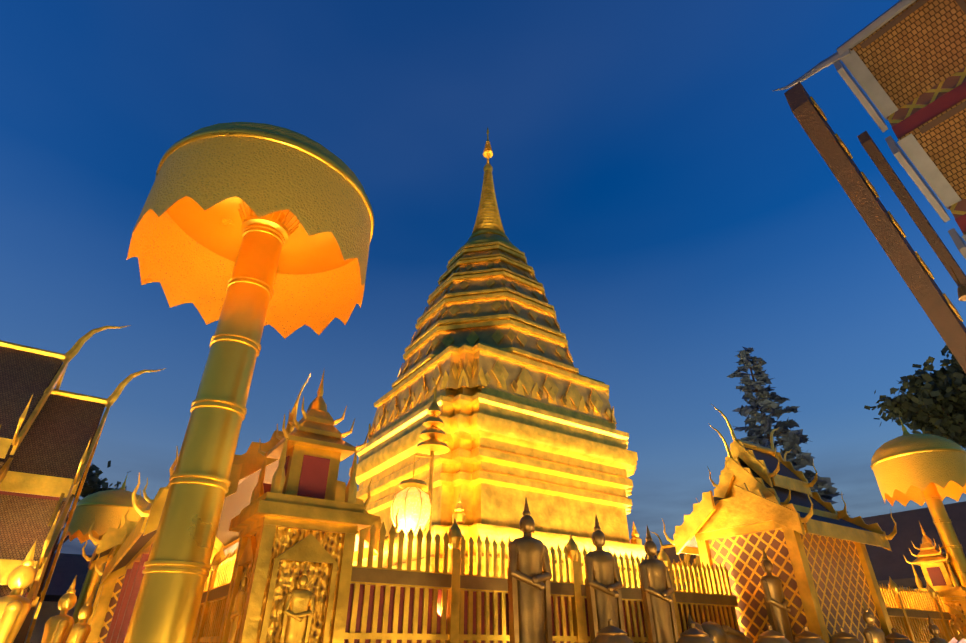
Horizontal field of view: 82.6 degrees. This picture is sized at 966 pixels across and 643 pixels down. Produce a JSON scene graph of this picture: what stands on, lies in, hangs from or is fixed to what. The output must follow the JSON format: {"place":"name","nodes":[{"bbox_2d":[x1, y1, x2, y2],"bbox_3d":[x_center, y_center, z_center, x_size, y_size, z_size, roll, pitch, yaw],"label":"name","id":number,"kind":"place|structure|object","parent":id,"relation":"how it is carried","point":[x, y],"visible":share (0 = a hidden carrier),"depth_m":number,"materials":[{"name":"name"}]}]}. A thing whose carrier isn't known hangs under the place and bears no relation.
{"place":"outdoors","nodes":[
{"label":"outdoors","id":0,"kind":"place"},
{"bbox_2d":[0,362,103,642],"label":"trim","id":1,"kind":"structure","parent":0,"point":[21,634],"depth_m":12.94,"materials":[{"name":"gold metal"}]},
{"bbox_2d":[0,491,59,603],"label":"red viharn neck","id":2,"kind":"object","parent":1,"relation":"attached to","point":[28,495],"depth_m":10.15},
{"bbox_2d":[0,346,104,641],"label":"viharn roof tiles","id":3,"kind":"object","parent":1,"relation":"on","point":[57,438],"visible":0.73,"depth_m":10.92,"materials":[{"name":"brown tile"}]},
{"bbox_2d":[0,325,165,642],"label":"viharn gold trim","id":4,"kind":"structure","parent":1,"relation":"attached to","point":[64,489],"depth_m":10.40,"materials":[{"name":"gold metal"}]},
{"bbox_2d":[55,460,130,550],"bbox_3d":[-26.311,14.008,32.515,8.162,11.946,8.051,19,-36,-29],"label":"tree","id":5,"kind":"object","parent":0,"point":[91,487],"depth_m":34.38,"materials":[{"name":"green plant"}]},
{"bbox_2d":[97,575,124,642],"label":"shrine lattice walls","id":6,"kind":"structure","parent":0,"point":[110,611],"depth_m":10.48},
{"bbox_2d":[105,544,152,642],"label":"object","id":7,"kind":"object","parent":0,"point":[124,608],"visible":0.17,"depth_m":9.02,"materials":[{"name":"red paint"}]},
{"bbox_2d":[147,519,239,549],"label":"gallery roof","id":8,"kind":"structure","parent":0,"point":[231,544],"depth_m":10.84,"materials":[{"name":"gold"}]},
{"bbox_2d":[111,460,367,572],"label":"roof","id":9,"kind":"structure","parent":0,"point":[236,503],"depth_m":9.37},
{"bbox_2d":[24,587,925,642],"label":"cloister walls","id":10,"kind":"structure","parent":0,"point":[48,609],"depth_m":25.76,"materials":[{"name":"white paint"}]},
{"bbox_2d":[0,0,965,554],"label":"sky","id":11,"kind":"structure","parent":0,"point":[675,215],"materials":[{"name":"blue"}]},
{"bbox_2d":[38,501,965,602],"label":"roof","id":12,"kind":"structure","parent":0,"point":[895,566],"depth_m":23.05,"materials":[{"name":"brown tile"}]},
{"bbox_2d":[201,567,950,618],"bbox_3d":[0.233,8.665,15.930,17.104,0.140,17.104,19,-36,-29],"label":"fence","id":13,"kind":"object","parent":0,"point":[404,577],"visible":0.23,"depth_m":7.04,"materials":[{"name":"gold metal"}]},
{"bbox_2d":[344,584,926,642],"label":"red fence panels","id":14,"kind":"object","parent":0,"point":[370,610],"depth_m":6.52,"materials":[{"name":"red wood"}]},
{"bbox_2d":[664,547,701,590],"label":"shrine right roof tiles","id":15,"kind":"object","parent":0,"point":[670,552],"visible":0.17,"depth_m":20.96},
{"bbox_2d":[687,614,752,642],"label":"reclining buddha","id":16,"kind":"object","parent":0,"point":[716,632],"visible":0.67,"depth_m":7.65,"materials":[{"name":"brown metal"}]},
{"bbox_2d":[686,458,803,547],"bbox_3d":[5.568,4.243,10.259,2.760,3.610,2.460,19,-36,-29],"label":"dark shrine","id":17,"kind":"object","parent":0,"point":[692,542],"visible":0.08,"depth_m":10.66,"materials":[{"name":"gold metal"}]},
{"bbox_2d":[739,362,821,496],"bbox_3d":[17.815,9.764,32.302,5.924,19.000,5.698,19,-36,-29],"label":"pine tree trunk","id":18,"kind":"object","parent":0,"point":[756,390],"visible":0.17,"depth_m":35.04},
{"bbox_2d":[727,347,851,517],"bbox_3d":[17.833,7.674,33.557,6.945,14.052,6.908,19,-36,-29],"label":"conifer tree","id":19,"kind":"object","parent":18,"relation":"attached to","point":[792,439],"visible":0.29,"depth_m":34.31,"materials":[{"name":"green plant"}]},
{"bbox_2d":[713,447,871,531],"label":"shrine roof tiles","id":20,"kind":"object","parent":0,"point":[797,498],"visible":0.13,"depth_m":10.49,"materials":[{"name":"blue tile"}]},
{"bbox_2d":[708,529,882,642],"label":"shrine lattice walls","id":21,"kind":"structure","parent":0,"point":[839,579],"depth_m":9.37,"materials":[{"name":"gold metal"}]},
{"bbox_2d":[773,0,965,372],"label":"roof eave frame","id":22,"kind":"object","parent":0,"point":[947,323],"depth_m":6.22,"materials":[{"name":"brown wood"}]},
{"bbox_2d":[810,96,962,321],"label":"roof edge ornaments","id":23,"kind":"object","parent":22,"relation":"attached to","point":[898,226],"visible":1,"depth_m":6.19},
{"bbox_2d":[950,267,965,300],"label":"hall bells","id":24,"kind":"object","parent":22,"relation":"hanging from","point":[961,289],"visible":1,"depth_m":5.83,"materials":[{"name":"brown metal"}]},
{"bbox_2d":[850,0,965,234],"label":"hall roof tiles","id":25,"kind":"object","parent":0,"point":[915,54],"visible":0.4,"depth_m":6.09,"materials":[{"name":"brown tile"}]},
{"bbox_2d":[891,82,965,232],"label":"red hall neck","id":26,"kind":"object","parent":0,"point":[943,103],"visible":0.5,"depth_m":6.05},
{"bbox_2d":[887,67,965,218],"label":"decorative trim band","id":27,"kind":"object","parent":26,"relation":"attached to","point":[937,91],"visible":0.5,"depth_m":6.15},
{"label":"ground","id":28,"kind":"structure","parent":0,"visible":0},
{"bbox_2d":[0,541,35,642],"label":"buddha statue","id":29,"kind":"object","parent":28,"relation":"on","point":[15,606],"visible":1,"depth_m":4.64,"materials":[{"name":"gold metal"}]},
{"bbox_2d":[41,575,76,642],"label":"buddha statue","id":30,"kind":"object","parent":28,"relation":"on","point":[57,628],"visible":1,"depth_m":6.05,"materials":[{"name":"gold metal"}]},
{"bbox_2d":[66,591,92,642],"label":"buddha statue","id":31,"kind":"object","parent":28,"relation":"on","point":[80,631],"visible":0.98,"depth_m":7.25,"materials":[{"name":"gold metal"}]},
{"bbox_2d":[65,474,145,642],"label":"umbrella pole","id":32,"kind":"object","parent":28,"relation":"on","point":[90,584],"visible":0.17,"depth_m":18.46,"materials":[{"name":"gold metal"}]},
{"bbox_2d":[65,489,149,545],"bbox_3d":[-13.213,6.971,19.671,2.436,1.722,2.436,19,-36,-29],"label":"umbrella canopy","id":33,"kind":"object","parent":32,"relation":"attached to","point":[81,522],"visible":0.5,"depth_m":18.78,"materials":[{"name":"gold metal"}]},
{"bbox_2d":[82,477,217,642],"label":"gold shrine trim","id":34,"kind":"structure","parent":28,"relation":"on","point":[112,538],"depth_m":10.68,"materials":[{"name":"gold metal"}]},
{"bbox_2d":[93,548,111,560],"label":"roof","id":35,"kind":"structure","parent":34,"relation":"attached to","point":[104,553],"depth_m":12.22,"materials":[{"name":"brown wood"}]},
{"bbox_2d":[124,128,373,642],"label":"umbrella pole","id":36,"kind":"object","parent":28,"relation":"on","point":[262,251],"visible":0.73,"depth_m":5.11,"materials":[{"name":"gold metal"}]},
{"bbox_2d":[127,122,370,338],"bbox_3d":[-2.464,-1.119,6.296,2.335,1.722,2.335,19,-36,-29],"label":"umbrella canopy","id":37,"kind":"object","parent":36,"relation":"attached to","point":[321,199],"visible":0.56,"depth_m":5.68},
{"bbox_2d":[218,371,371,642],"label":"shrine gate","id":38,"kind":"structure","parent":28,"relation":"on","point":[315,432],"depth_m":5.59,"materials":[{"name":"gold metal"}]},
{"bbox_2d":[238,527,342,642],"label":"carved relief panel","id":39,"kind":"object","parent":38,"relation":"attached to","point":[289,573],"visible":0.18,"depth_m":5.43,"materials":[{"name":"gold metal"}]},
{"bbox_2d":[282,455,329,498],"bbox_3d":[-2.017,1.829,6.258,0.570,0.440,0.570,19,-36,-29],"label":"red panel","id":40,"kind":"object","parent":38,"relation":"attached to","point":[313,477],"visible":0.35,"depth_m":6.05,"materials":[{"name":"paint"}]},
{"bbox_2d":[349,128,645,587],"bbox_3d":[0.233,0.476,20.812,9.200,23.188,9.200,19,-36,-29],"label":"stupa","id":41,"kind":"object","parent":28,"relation":"on","point":[565,472],"visible":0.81,"depth_m":15.70,"materials":[{"name":"gold metal"}]},
{"bbox_2d":[367,249,616,439],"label":"stupa tiers","id":42,"kind":"object","parent":41,"relation":"on","point":[486,361],"visible":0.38,"depth_m":17.71,"materials":[{"name":"gold metal"}]},
{"bbox_2d":[507,498,552,642],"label":"standing buddha","id":43,"kind":"object","parent":28,"relation":"on","point":[529,601],"visible":1,"depth_m":6.29,"materials":[{"name":"brown metal"}]},
{"bbox_2d":[584,515,624,642],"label":"standing buddha","id":44,"kind":"object","parent":28,"relation":"on","point":[603,584],"visible":1,"depth_m":6.85,"materials":[{"name":"brown metal"}]},
{"bbox_2d":[592,619,633,642],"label":"alms bowl","id":45,"kind":"object","parent":28,"relation":"on","point":[610,633],"visible":1,"depth_m":5.92,"materials":[{"name":"brown metal"}]},
{"bbox_2d":[638,526,678,642],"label":"standing buddha","id":46,"kind":"object","parent":28,"relation":"on","point":[657,590],"visible":1,"depth_m":7.28,"materials":[{"name":"brown metal"}]},
{"bbox_2d":[650,531,705,592],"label":"gold shrine trim","id":47,"kind":"structure","parent":28,"relation":"on","point":[696,559],"depth_m":20.59,"materials":[{"name":"gold metal"}]},
{"bbox_2d":[677,622,714,642],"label":"alms bowl","id":48,"kind":"object","parent":28,"relation":"on","point":[693,634],"visible":1,"depth_m":6.54,"materials":[{"name":"brown metal"}]},
{"bbox_2d":[756,624,790,642],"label":"alms bowl","id":49,"kind":"object","parent":28,"relation":"on","point":[769,635],"visible":1,"depth_m":7.27,"materials":[{"name":"brown metal"}]},
{"bbox_2d":[760,546,793,642],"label":"standing buddha","id":50,"kind":"object","parent":28,"relation":"on","point":[776,604],"visible":0.98,"depth_m":8.72,"materials":[{"name":"brown metal"}]},
{"bbox_2d":[662,405,896,642],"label":"pavilion","id":51,"kind":"structure","parent":28,"relation":"on","point":[749,503],"depth_m":9.96,"materials":[{"name":"gold metal"}]},
{"bbox_2d":[793,626,825,642],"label":"alms bowl","id":52,"kind":"object","parent":28,"relation":"on","point":[806,635],"visible":1,"depth_m":7.71,"materials":[{"name":"brown metal"}]},
{"bbox_2d":[829,626,861,642],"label":"alms bowl","id":53,"kind":"object","parent":28,"relation":"on","point":[842,636],"visible":1,"depth_m":7.86,"materials":[{"name":"brown metal"}]},
{"bbox_2d":[862,598,886,642],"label":"seated buddha","id":54,"kind":"object","parent":28,"relation":"on","point":[872,633],"visible":1,"depth_m":7.74,"materials":[{"name":"brown metal"}]},
{"bbox_2d":[885,628,913,642],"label":"alms bowl","id":55,"kind":"object","parent":28,"relation":"on","point":[894,636],"visible":0.94,"depth_m":8.47,"materials":[{"name":"brown metal"}]},
{"bbox_2d":[864,345,965,450],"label":"tree","id":56,"kind":"object","parent":28,"relation":"on","point":[945,388],"depth_m":28.11,"materials":[{"name":"green plant"}]},
{"bbox_2d":[871,417,965,586],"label":"umbrella pole","id":57,"kind":"object","parent":28,"relation":"on","point":[942,522],"visible":0.58,"depth_m":14.70,"materials":[{"name":"gold metal"}]},
{"bbox_2d":[871,434,965,506],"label":"umbrella canopy","id":58,"kind":"object","parent":57,"relation":"attached to","point":[917,473],"visible":0.9,"depth_m":14.98,"materials":[{"name":"gold metal"}]},
{"bbox_2d":[903,522,965,641],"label":"shrine","id":59,"kind":"object","parent":28,"relation":"on","point":[930,554],"visible":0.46,"depth_m":14.26,"materials":[{"name":"gold metal"}]},
{"bbox_2d":[926,566,953,585],"bbox_3d":[12.041,6.723,14.468,0.570,0.440,0.570,19,-36,-29],"label":"panel","id":60,"kind":"object","parent":59,"relation":"attached to","point":[936,576],"visible":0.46,"depth_m":14.32,"materials":[{"name":"paint"}]},
{"bbox_2d":[941,600,965,639],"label":"shrine relief","id":61,"kind":"object","parent":59,"relation":"attached to","point":[957,619],"visible":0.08,"depth_m":13.67,"materials":[{"name":"gold metal"}]},
{"bbox_2d":[928,614,947,642],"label":"seated buddha","id":62,"kind":"object","parent":28,"relation":"on","point":[933,629],"visible":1,"depth_m":8.47,"materials":[{"name":"brown metal"}]},
{"bbox_2d":[949,638,965,642],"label":"flowers","id":63,"kind":"object","parent":28,"relation":"on","point":[954,640],"visible":1,"depth_m":7.55,"materials":[{"name":"pink plant"}]},
{"bbox_3d":[0.233,10.005,15.131,18.800,1.000,18.800,19,-36,-29],"label":"plinth","id":64,"kind":"object","parent":28,"relation":"on","visible":0},
{"bbox_2d":[94,373,398,586],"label":"temple building","id":65,"kind":"structure","parent":64,"relation":"on","point":[249,462],"depth_m":7.00,"materials":[{"name":"gold metal"}]},
{"bbox_2d":[263,483,270,493],"bbox_3d":[-2.675,3.030,6.359,0.320,2.200,0.320,19,-36,-29],"label":"red post","id":66,"kind":"object","parent":64,"relation":"on","point":[267,487],"visible":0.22,"depth_m":6.75,"materials":[{"name":"paint"}]},
{"bbox_2d":[391,380,449,568],"bbox_3d":[-0.968,3.006,8.447,1.073,4.980,0.873,19,-36,-29],"label":"lantern frame","id":67,"kind":"object","parent":64,"relation":"on","point":[433,435],"visible":0.67,"depth_m":9.13,"materials":[{"name":"gold metal"}]},
{"bbox_2d":[391,487,430,535],"bbox_3d":[-1.081,2.866,8.281,0.620,0.690,0.620,19,-36,-29],"label":"lantern","id":68,"kind":"object","parent":67,"relation":"in","point":[413,497],"visible":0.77,"depth_m":8.07,"materials":[{"name":"paper"}]},
{"bbox_2d":[192,518,954,642],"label":"gold fence pickets","id":69,"kind":"object","parent":64,"relation":"on","point":[209,621],"visible":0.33,"depth_m":7.33,"materials":[{"name":"gold metal"}]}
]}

